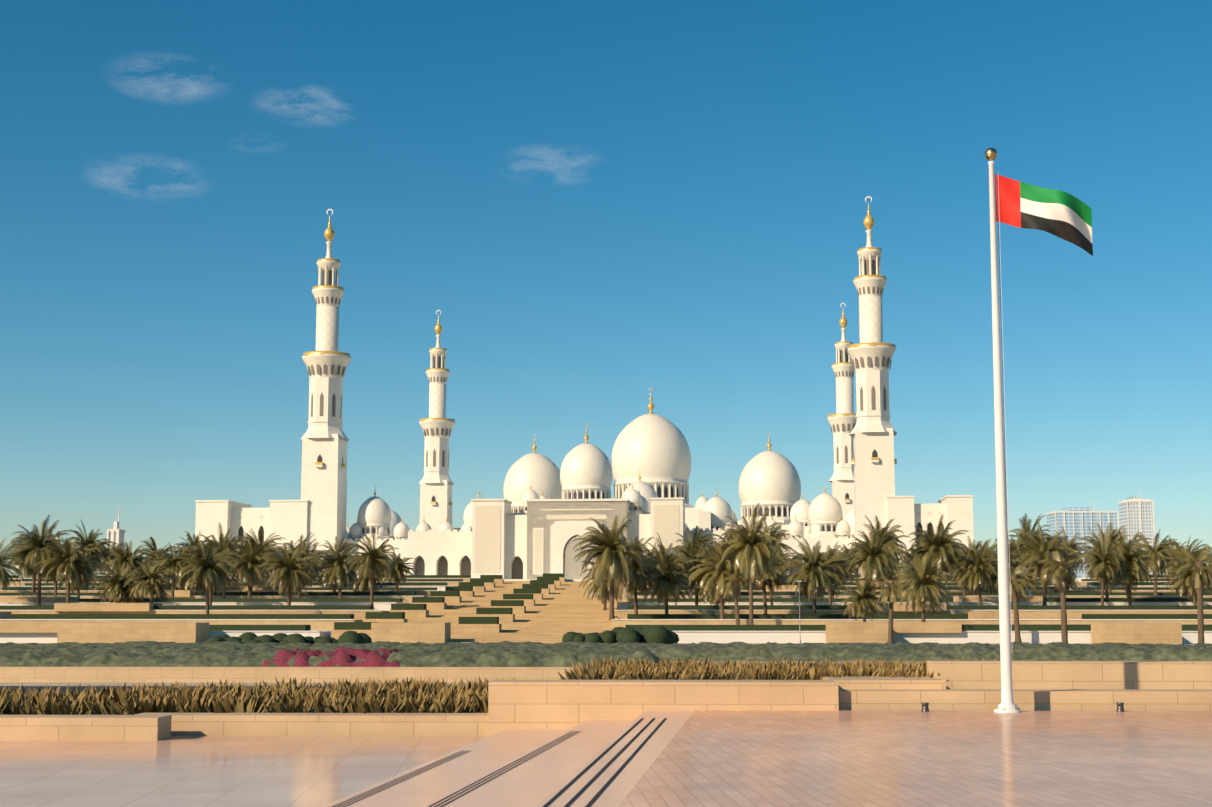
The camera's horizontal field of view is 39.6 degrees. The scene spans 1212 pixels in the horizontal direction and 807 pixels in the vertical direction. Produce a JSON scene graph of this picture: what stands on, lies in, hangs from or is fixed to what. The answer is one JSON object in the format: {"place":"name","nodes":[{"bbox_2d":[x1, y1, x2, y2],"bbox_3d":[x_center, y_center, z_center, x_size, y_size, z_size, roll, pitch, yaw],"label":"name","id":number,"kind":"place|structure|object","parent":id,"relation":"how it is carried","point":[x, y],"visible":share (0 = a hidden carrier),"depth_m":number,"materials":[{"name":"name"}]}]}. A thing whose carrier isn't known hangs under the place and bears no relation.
{"place":"outdoors","nodes":[
{"label":"outdoors","id":0,"kind":"place"},
{"bbox_2d":[106,505,124,575],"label":"tower","id":1,"kind":"structure","parent":0,"point":[115,534],"depth_m":903.27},
{"bbox_2d":[0,622,1194,693],"bbox_3d":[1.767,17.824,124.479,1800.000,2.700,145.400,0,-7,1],"label":"retaining wall","id":2,"kind":"structure","parent":0,"point":[440,632],"depth_m":77.53,"materials":[{"name":"stone"},{"name":"plants"},{"name":"sand"}]},
{"bbox_2d":[204,631,371,644],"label":"stair shrubs","id":3,"kind":"object","parent":2,"relation":"on","point":[344,637],"visible":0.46,"depth_m":149.48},
{"bbox_2d":[262,646,400,666],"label":"pink flowers","id":4,"kind":"object","parent":2,"relation":"on","point":[343,656],"visible":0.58,"depth_m":79.53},
{"bbox_2d":[0,645,663,666],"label":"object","id":5,"kind":"object","parent":2,"relation":"on","point":[250,656],"visible":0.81,"depth_m":80.02,"materials":[{"name":"plant"}]},
{"bbox_2d":[0,641,1211,660],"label":"hedge","id":6,"kind":"object","parent":2,"relation":"on","point":[970,651],"visible":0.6,"depth_m":98.80,"materials":[{"name":"plant"}]},
{"bbox_2d":[0,573,1211,643],"bbox_3d":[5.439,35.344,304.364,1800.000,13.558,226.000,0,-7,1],"label":"terraces","id":7,"kind":"object","parent":2,"relation":"on","point":[550,608],"visible":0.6,"depth_m":245.47,"materials":[{"name":"stone"}]},
{"bbox_2d":[0,538,32,590],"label":"palm","id":8,"kind":"object","parent":7,"relation":"on","point":[4,578],"visible":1,"depth_m":265.33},
{"bbox_2d":[10,529,42,579],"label":"palm","id":9,"kind":"object","parent":7,"relation":"on","point":[18,548],"depth_m":330.23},
{"bbox_2d":[5,537,51,592],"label":"palm","id":10,"kind":"object","parent":7,"relation":"on","point":[28,573],"visible":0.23,"depth_m":304.64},
{"bbox_2d":[8,515,70,605],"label":"palm","id":11,"kind":"object","parent":7,"relation":"on","point":[36,556],"visible":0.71,"depth_m":267.01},
{"bbox_2d":[43,531,81,595],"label":"palm","id":12,"kind":"object","parent":7,"relation":"on","point":[55,590],"depth_m":288.67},
{"bbox_2d":[34,538,107,602],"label":"palm","id":13,"kind":"object","parent":7,"relation":"on","point":[72,566],"visible":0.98,"depth_m":262.51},
{"bbox_2d":[55,556,101,601],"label":"palm","id":14,"kind":"object","parent":7,"relation":"on","point":[83,584],"visible":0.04,"depth_m":278.48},
{"bbox_2d":[69,520,116,586],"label":"palm","id":15,"kind":"object","parent":7,"relation":"on","point":[88,541],"visible":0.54,"depth_m":337.38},
{"bbox_2d":[97,540,124,575],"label":"palm","id":16,"kind":"object","parent":7,"relation":"on","point":[104,560],"visible":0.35,"depth_m":358.29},
{"bbox_2d":[91,559,148,602],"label":"palm","id":17,"kind":"object","parent":7,"relation":"on","point":[114,584],"visible":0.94,"depth_m":258.74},
{"bbox_2d":[106,541,153,576],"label":"palm","id":18,"kind":"object","parent":7,"relation":"on","point":[127,559],"visible":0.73,"depth_m":311.44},
{"bbox_2d":[108,549,152,581],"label":"palm","id":19,"kind":"object","parent":7,"relation":"on","point":[139,565],"depth_m":338.94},
{"bbox_2d":[123,558,178,602],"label":"palm","id":20,"kind":"object","parent":7,"relation":"on","point":[151,583],"visible":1,"depth_m":254.94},
{"bbox_2d":[139,537,177,574],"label":"palm","id":21,"kind":"object","parent":7,"relation":"on","point":[153,548],"visible":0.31,"depth_m":328.88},
{"bbox_2d":[153,588,171,601],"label":"palm","id":22,"kind":"object","parent":7,"relation":"on","point":[166,595],"visible":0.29,"depth_m":280.13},
{"bbox_2d":[149,542,193,597],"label":"palm","id":23,"kind":"object","parent":7,"relation":"on","point":[168,564],"visible":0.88,"depth_m":288.32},
{"bbox_2d":[163,541,198,589],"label":"palm","id":24,"kind":"object","parent":7,"relation":"on","point":[190,573],"visible":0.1,"depth_m":314.42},
{"bbox_2d":[175,531,204,550],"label":"palm","id":25,"kind":"object","parent":7,"relation":"on","point":[188,533],"visible":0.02,"depth_m":363.64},
{"bbox_2d":[176,531,213,586],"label":"palm","id":26,"kind":"object","parent":7,"relation":"on","point":[196,540],"visible":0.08,"depth_m":331.17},
{"bbox_2d":[170,540,237,613],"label":"palm","id":27,"kind":"object","parent":7,"relation":"on","point":[206,575],"visible":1,"depth_m":232.92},
{"bbox_2d":[185,550,234,604],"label":"palm","id":28,"kind":"object","parent":7,"relation":"on","point":[210,599],"visible":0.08,"depth_m":264.82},
{"bbox_2d":[194,536,238,591],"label":"palm","id":29,"kind":"object","parent":7,"relation":"on","point":[212,554],"visible":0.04,"depth_m":310.71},
{"bbox_2d":[193,523,246,597],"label":"palm","id":30,"kind":"object","parent":7,"relation":"on","point":[230,546],"visible":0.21,"depth_m":292.23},
{"bbox_2d":[230,543,272,591],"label":"palm","id":31,"kind":"object","parent":7,"relation":"on","point":[262,575],"visible":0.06,"depth_m":314.86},
{"bbox_2d":[226,539,280,597],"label":"palm","id":32,"kind":"object","parent":7,"relation":"on","point":[248,570],"visible":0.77,"depth_m":285.81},
{"bbox_2d":[235,528,284,584],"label":"palm","id":33,"kind":"object","parent":7,"relation":"on","point":[252,541],"visible":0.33,"depth_m":327.31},
{"bbox_2d":[266,545,299,591],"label":"palm","id":34,"kind":"object","parent":7,"relation":"on","point":[280,556],"visible":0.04,"depth_m":307.79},
{"bbox_2d":[258,543,320,604],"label":"palm","id":35,"kind":"object","parent":7,"relation":"on","point":[294,574],"visible":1,"depth_m":265.00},
{"bbox_2d":[275,540,307,552],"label":"palm","id":36,"kind":"object","parent":7,"relation":"on","point":[291,542],"visible":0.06,"depth_m":360.88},
{"bbox_2d":[274,532,326,597],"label":"palm","id":37,"kind":"object","parent":7,"relation":"on","point":[302,543],"visible":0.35,"depth_m":289.88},
{"bbox_2d":[302,552,320,586],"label":"palm","id":38,"kind":"object","parent":7,"relation":"on","point":[315,571],"visible":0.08,"depth_m":336.16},
{"bbox_2d":[300,541,327,578],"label":"palm","id":39,"kind":"object","parent":7,"relation":"on","point":[314,548],"visible":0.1,"depth_m":354.50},
{"bbox_2d":[317,554,350,591],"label":"palm","id":40,"kind":"object","parent":7,"relation":"on","point":[327,584],"visible":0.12,"depth_m":310.72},
{"bbox_2d":[312,543,358,597],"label":"palm","id":41,"kind":"object","parent":7,"relation":"on","point":[339,568],"visible":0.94,"depth_m":290.05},
{"bbox_2d":[319,536,355,570],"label":"palm","id":42,"kind":"object","parent":7,"relation":"on","point":[341,548],"visible":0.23,"depth_m":337.15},
{"bbox_2d":[344,531,398,604],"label":"palm","id":43,"kind":"object","parent":7,"relation":"on","point":[370,566],"visible":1,"depth_m":266.89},
{"bbox_2d":[353,559,389,591],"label":"palm","id":44,"kind":"object","parent":7,"relation":"on","point":[362,583],"visible":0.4,"depth_m":310.59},
{"bbox_2d":[380,549,416,591],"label":"palm","id":45,"kind":"object","parent":7,"relation":"on","point":[398,574],"visible":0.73,"depth_m":307.18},
{"bbox_2d":[578,557,628,609],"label":"palm","id":46,"kind":"object","parent":7,"relation":"on","point":[603,592],"visible":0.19,"depth_m":264.78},
{"bbox_2d":[573,513,653,619],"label":"palm","id":47,"kind":"object","parent":7,"relation":"on","point":[611,565],"visible":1,"depth_m":223.62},
{"bbox_2d":[614,533,665,613],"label":"palm","id":48,"kind":"object","parent":7,"relation":"on","point":[639,577],"visible":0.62,"depth_m":233.14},
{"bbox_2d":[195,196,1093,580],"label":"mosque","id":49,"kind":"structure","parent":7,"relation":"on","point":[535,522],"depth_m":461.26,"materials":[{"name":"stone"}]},
{"bbox_2d":[643,541,660,587],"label":"palm","id":50,"kind":"object","parent":7,"relation":"on","point":[648,553],"visible":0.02,"depth_m":305.73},
{"bbox_2d":[642,551,693,613],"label":"palm","id":51,"kind":"object","parent":7,"relation":"on","point":[670,581],"visible":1,"depth_m":230.81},
{"bbox_2d":[646,533,693,604],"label":"palm","id":52,"kind":"object","parent":7,"relation":"on","point":[664,552],"visible":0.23,"depth_m":251.68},
{"bbox_2d":[675,541,713,597],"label":"palm","id":53,"kind":"object","parent":7,"relation":"on","point":[690,551],"visible":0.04,"depth_m":288.16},
{"bbox_2d":[671,526,718,590],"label":"palm","id":54,"kind":"object","parent":7,"relation":"on","point":[695,540],"visible":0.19,"depth_m":301.71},
{"bbox_2d":[674,538,716,604],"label":"palm","id":55,"kind":"object","parent":7,"relation":"on","point":[691,564],"visible":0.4,"depth_m":255.08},
{"bbox_2d":[693,576,739,604],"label":"palm","id":56,"kind":"object","parent":7,"relation":"on","point":[713,599],"visible":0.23,"depth_m":252.58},
{"bbox_2d":[683,539,761,618],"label":"palm","id":57,"kind":"object","parent":7,"relation":"on","point":[716,576],"visible":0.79,"depth_m":226.73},
{"bbox_2d":[708,526,740,597],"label":"palm","id":58,"kind":"object","parent":7,"relation":"on","point":[723,546],"visible":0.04,"depth_m":282.60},
{"bbox_2d":[723,571,748,624],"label":"palm","id":59,"kind":"object","parent":7,"relation":"on","point":[733,586],"visible":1,"depth_m":219.80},
{"bbox_2d":[716,503,785,624],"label":"palm","id":60,"kind":"object","parent":7,"relation":"on","point":[753,545],"visible":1,"depth_m":217.65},
{"bbox_2d":[734,551,793,613],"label":"palm","id":61,"kind":"object","parent":7,"relation":"on","point":[769,579],"visible":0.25,"depth_m":237.38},
{"bbox_2d":[754,521,791,557],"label":"palm","id":62,"kind":"object","parent":7,"relation":"on","point":[772,532],"visible":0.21,"depth_m":335.05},
{"bbox_2d":[762,550,797,591],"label":"palm","id":63,"kind":"object","parent":7,"relation":"on","point":[788,553],"visible":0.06,"depth_m":302.29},
{"bbox_2d":[767,541,794,604],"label":"palm","id":64,"kind":"object","parent":7,"relation":"on","point":[771,591],"visible":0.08,"depth_m":261.95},
{"bbox_2d":[779,536,848,613],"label":"palm","id":65,"kind":"object","parent":7,"relation":"on","point":[814,577],"visible":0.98,"depth_m":232.00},
{"bbox_2d":[809,543,856,604],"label":"palm","id":66,"kind":"object","parent":7,"relation":"on","point":[845,566],"visible":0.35,"depth_m":256.08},
{"bbox_2d":[824,552,854,597],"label":"palm","id":67,"kind":"object","parent":7,"relation":"on","point":[842,583],"visible":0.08,"depth_m":280.24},
{"bbox_2d":[831,549,860,580],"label":"palm","id":68,"kind":"object","parent":7,"relation":"on","point":[856,572],"visible":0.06,"depth_m":330.10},
{"bbox_2d":[836,543,862,581],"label":"palm","id":69,"kind":"object","parent":7,"relation":"on","point":[845,549],"visible":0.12,"depth_m":351.43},
{"bbox_2d":[834,578,888,621],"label":"palm","id":70,"kind":"object","parent":7,"relation":"on","point":[865,598],"visible":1,"depth_m":211.00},
{"bbox_2d":[849,531,894,567],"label":"palm","id":71,"kind":"object","parent":7,"relation":"on","point":[863,533],"visible":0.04,"depth_m":326.95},
{"bbox_2d":[844,525,901,613],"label":"palm","id":72,"kind":"object","parent":7,"relation":"on","point":[876,557],"visible":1,"depth_m":231.84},
{"bbox_2d":[851,515,910,602],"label":"palm","id":73,"kind":"object","parent":7,"relation":"on","point":[894,547],"visible":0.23,"depth_m":254.77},
{"bbox_2d":[896,541,921,568],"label":"palm","id":74,"kind":"object","parent":7,"relation":"on","point":[907,555],"visible":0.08,"depth_m":347.77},
{"bbox_2d":[893,552,943,595],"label":"palm","id":75,"kind":"object","parent":7,"relation":"on","point":[912,565],"visible":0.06,"depth_m":288.81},
{"bbox_2d":[890,551,953,621],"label":"palm","id":76,"kind":"object","parent":7,"relation":"on","point":[925,584],"visible":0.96,"depth_m":203.77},
{"bbox_2d":[904,535,953,573],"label":"palm","id":77,"kind":"object","parent":7,"relation":"on","point":[920,554],"visible":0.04,"depth_m":306.98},
{"bbox_2d":[906,514,968,602],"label":"palm","id":78,"kind":"object","parent":7,"relation":"on","point":[935,545],"visible":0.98,"depth_m":256.03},
{"bbox_2d":[935,543,990,595],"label":"palm","id":79,"kind":"object","parent":7,"relation":"on","point":[958,583],"visible":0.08,"depth_m":279.19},
{"bbox_2d":[952,536,996,591],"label":"palm","id":80,"kind":"object","parent":7,"relation":"on","point":[970,546],"visible":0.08,"depth_m":306.77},
{"bbox_2d":[950,538,1008,604],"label":"palm","id":81,"kind":"object","parent":7,"relation":"on","point":[978,573],"visible":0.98,"depth_m":255.30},
{"bbox_2d":[976,539,996,586],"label":"palm","id":82,"kind":"object","parent":7,"relation":"on","point":[988,546],"depth_m":330.65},
{"bbox_2d":[985,547,1025,586],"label":"palm","id":83,"kind":"object","parent":7,"relation":"on","point":[1011,559],"visible":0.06,"depth_m":282.50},
{"bbox_2d":[990,562,1038,601],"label":"palm","id":84,"kind":"object","parent":7,"relation":"on","point":[1022,576],"visible":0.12,"depth_m":255.67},
{"bbox_2d":[991,527,1042,571],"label":"palm","id":85,"kind":"object","parent":7,"relation":"on","point":[1012,546],"visible":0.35,"depth_m":304.57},
{"bbox_2d":[1008,514,1051,583],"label":"palm","id":86,"kind":"object","parent":7,"relation":"on","point":[1024,524],"visible":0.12,"depth_m":323.39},
{"bbox_2d":[1012,520,1076,604],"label":"palm","id":87,"kind":"object","parent":7,"relation":"on","point":[1036,556],"visible":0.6,"depth_m":263.82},
{"bbox_2d":[1037,534,1079,591],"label":"palm","id":88,"kind":"object","parent":7,"relation":"on","point":[1060,541],"visible":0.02,"depth_m":310.81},
{"bbox_2d":[1047,526,1087,589],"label":"palm","id":89,"kind":"object","parent":7,"relation":"on","point":[1073,542],"visible":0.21,"depth_m":329.79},
{"bbox_2d":[1079,539,1124,604],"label":"palm","id":90,"kind":"object","parent":7,"relation":"on","point":[1104,567],"visible":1,"depth_m":259.31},
{"bbox_2d":[1076,522,1127,597],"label":"palm","id":91,"kind":"object","parent":7,"relation":"on","point":[1106,543],"visible":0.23,"depth_m":276.15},
{"bbox_2d":[1086,566,1120,591],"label":"palm","id":92,"kind":"object","parent":7,"relation":"on","point":[1109,585],"visible":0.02,"depth_m":301.70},
{"bbox_2d":[1092,524,1129,586],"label":"palm","id":93,"kind":"object","parent":7,"relation":"on","point":[1109,534],"visible":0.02,"depth_m":324.90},
{"bbox_2d":[1099,528,1156,597],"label":"palm","id":94,"kind":"object","parent":7,"relation":"on","point":[1123,538],"visible":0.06,"depth_m":283.28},
{"bbox_2d":[1099,530,1161,604],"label":"palm","id":95,"kind":"object","parent":7,"relation":"on","point":[1131,569],"visible":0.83,"depth_m":262.98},
{"bbox_2d":[1134,529,1178,595],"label":"palm","id":96,"kind":"object","parent":7,"relation":"on","point":[1161,564],"visible":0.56,"depth_m":298.79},
{"bbox_2d":[1156,536,1187,591],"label":"palm","id":97,"kind":"object","parent":7,"relation":"on","point":[1181,546],"visible":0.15,"depth_m":309.60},
{"bbox_2d":[1159,535,1211,597],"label":"palm","id":98,"kind":"object","parent":7,"relation":"on","point":[1180,555],"visible":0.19,"depth_m":277.34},
{"bbox_2d":[1163,555,1211,604],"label":"palm","id":99,"kind":"object","parent":7,"relation":"on","point":[1187,586],"visible":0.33,"depth_m":259.87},
{"bbox_2d":[1197,546,1211,565],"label":"palm","id":100,"kind":"object","parent":7,"relation":"on","point":[1208,562],"visible":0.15,"depth_m":328.60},
{"bbox_2d":[562,625,678,643],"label":"bushes","id":101,"kind":"object","parent":2,"relation":"on","point":[656,634],"visible":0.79,"depth_m":183.67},
{"bbox_2d":[797,581,801,643],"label":"garden lamp","id":102,"kind":"object","parent":2,"relation":"on","point":[799,613],"visible":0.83,"depth_m":188.83,"materials":[{"name":"silver metal"}]},
{"bbox_2d":[877,576,909,643],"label":"palm","id":103,"kind":"object","parent":2,"relation":"on","point":[892,592],"visible":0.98,"depth_m":181.02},
{"bbox_2d":[1038,551,1081,642],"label":"palm","id":104,"kind":"object","parent":2,"relation":"on","point":[1064,576],"visible":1,"depth_m":141.40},
{"bbox_2d":[1175,549,1211,643],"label":"palm","id":105,"kind":"object","parent":2,"relation":"on","point":[1201,575],"visible":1,"depth_m":153.79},
{"bbox_2d":[0,710,1211,806],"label":"plaza","id":106,"kind":"structure","parent":0,"point":[760,758],"depth_m":27.04,"materials":[{"name":"stone"}]},
{"bbox_2d":[921,702,928,711],"bbox_3d":[7.195,6.840,37.945,0.180,0.203,0.180,0,-7,1],"label":"uplight","id":107,"kind":"object","parent":106,"relation":"on","point":[925,707],"visible":1,"depth_m":37.88,"materials":[{"name":"grey metal"}]},
{"bbox_2d":[985,148,1092,712],"bbox_3d":[9.939,0.442,38.286,2.540,12.985,0.710,-1,-7,10],"label":"flagpole","id":108,"kind":"object","parent":106,"relation":"on","point":[1066,216],"visible":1,"depth_m":38.66,"materials":[{"name":"metal"}]},
{"bbox_2d":[1116,702,1124,711],"bbox_3d":[11.596,6.842,37.955,0.180,0.203,0.180,0,-7,1],"label":"uplight","id":109,"kind":"object","parent":106,"relation":"on","point":[1120,706],"visible":1,"depth_m":37.89,"materials":[{"name":"grey metal"}]},
{"bbox_2d":[0,0,1211,577],"label":"sky","id":110,"kind":"structure","parent":0,"point":[599,204],"materials":[{"name":"blue"}]},
{"bbox_2d":[16,643,1211,643],"bbox_3d":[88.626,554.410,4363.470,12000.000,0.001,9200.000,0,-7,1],"label":"ground","id":111,"kind":"structure","parent":0,"point":[824,643],"depth_m":195.60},
{"bbox_2d":[0,661,1211,740],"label":"plaza walls","id":112,"kind":"structure","parent":111,"relation":"on","point":[1100,685],"depth_m":38.62,"materials":[{"name":"stone"}]},
{"bbox_2d":[995,565,1030,641],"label":"palm","id":113,"kind":"object","parent":111,"relation":"on","point":[1018,583],"visible":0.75,"depth_m":194.34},
{"bbox_2d":[1046,500,1119,577],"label":"building","id":114,"kind":"structure","parent":111,"relation":"on","point":[1072,521],"depth_m":1787.72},
{"bbox_2d":[1118,490,1154,574],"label":"white tower","id":115,"kind":"structure","parent":0,"point":[1136,513],"depth_m":1688.28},
{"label":"grass bed soil","id":116,"kind":"structure","parent":0,"visible":0},
{"bbox_2d":[0,676,514,714],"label":"grass bed","id":117,"kind":"object","parent":116,"relation":"on","point":[412,695],"visible":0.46,"depth_m":42.11,"materials":[{"name":"plant"}]},
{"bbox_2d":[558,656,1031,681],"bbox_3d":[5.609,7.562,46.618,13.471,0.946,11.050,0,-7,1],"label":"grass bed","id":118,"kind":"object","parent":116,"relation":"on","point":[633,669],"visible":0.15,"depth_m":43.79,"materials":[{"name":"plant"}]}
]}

